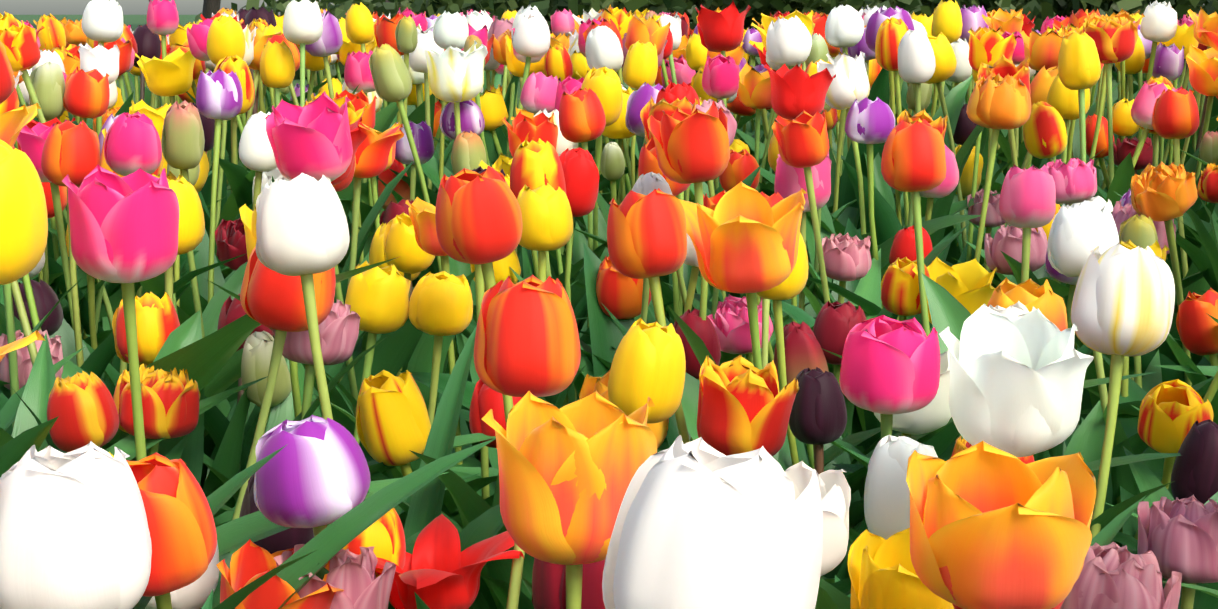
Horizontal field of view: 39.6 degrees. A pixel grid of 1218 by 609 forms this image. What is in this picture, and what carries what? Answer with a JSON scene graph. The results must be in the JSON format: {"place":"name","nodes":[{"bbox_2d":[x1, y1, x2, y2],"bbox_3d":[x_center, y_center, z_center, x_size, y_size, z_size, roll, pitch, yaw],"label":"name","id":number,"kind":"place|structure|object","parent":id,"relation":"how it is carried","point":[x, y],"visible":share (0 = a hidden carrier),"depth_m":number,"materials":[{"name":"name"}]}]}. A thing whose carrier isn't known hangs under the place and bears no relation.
{"place":"outdoors","nodes":[
{"label":"outdoors","id":0,"kind":"place"},
{"bbox_2d":[0,0,1203,14],"label":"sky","id":1,"kind":"structure","parent":0,"point":[14,7],"materials":[{"name":"white"}]},
{"bbox_2d":[3,15,1205,140],"bbox_3d":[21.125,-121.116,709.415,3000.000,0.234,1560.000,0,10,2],"label":"ground","id":2,"kind":"structure","parent":0,"point":[134,21],"depth_m":18.55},
{"bbox_2d":[202,0,220,18],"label":"tree","id":3,"kind":"object","parent":2,"relation":"on","point":[210,7],"depth_m":71.08,"materials":[{"name":"brown plant"}]},
{"bbox_2d":[0,103,1217,608],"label":"tulips","id":4,"kind":"object","parent":2,"relation":"on","point":[600,501],"visible":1,"depth_m":0.87,"materials":[{"name":"multicoloured plant"}]},
{"bbox_2d":[0,0,1217,583],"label":"tulips","id":5,"kind":"object","parent":2,"relation":"on","point":[410,290],"visible":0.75,"depth_m":1.63,"materials":[{"name":"multicoloured plant"}]},
{"bbox_2d":[19,0,1217,269],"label":"tulips","id":6,"kind":"object","parent":2,"relation":"on","point":[1167,38],"visible":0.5,"depth_m":2.48,"materials":[{"name":"multicoloured plant"}]},
{"bbox_2d":[195,0,1217,80],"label":"hedge shrubs","id":7,"kind":"object","parent":2,"relation":"on","point":[1041,10],"visible":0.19,"depth_m":14.04,"materials":[{"name":"green plant"}]}
]}

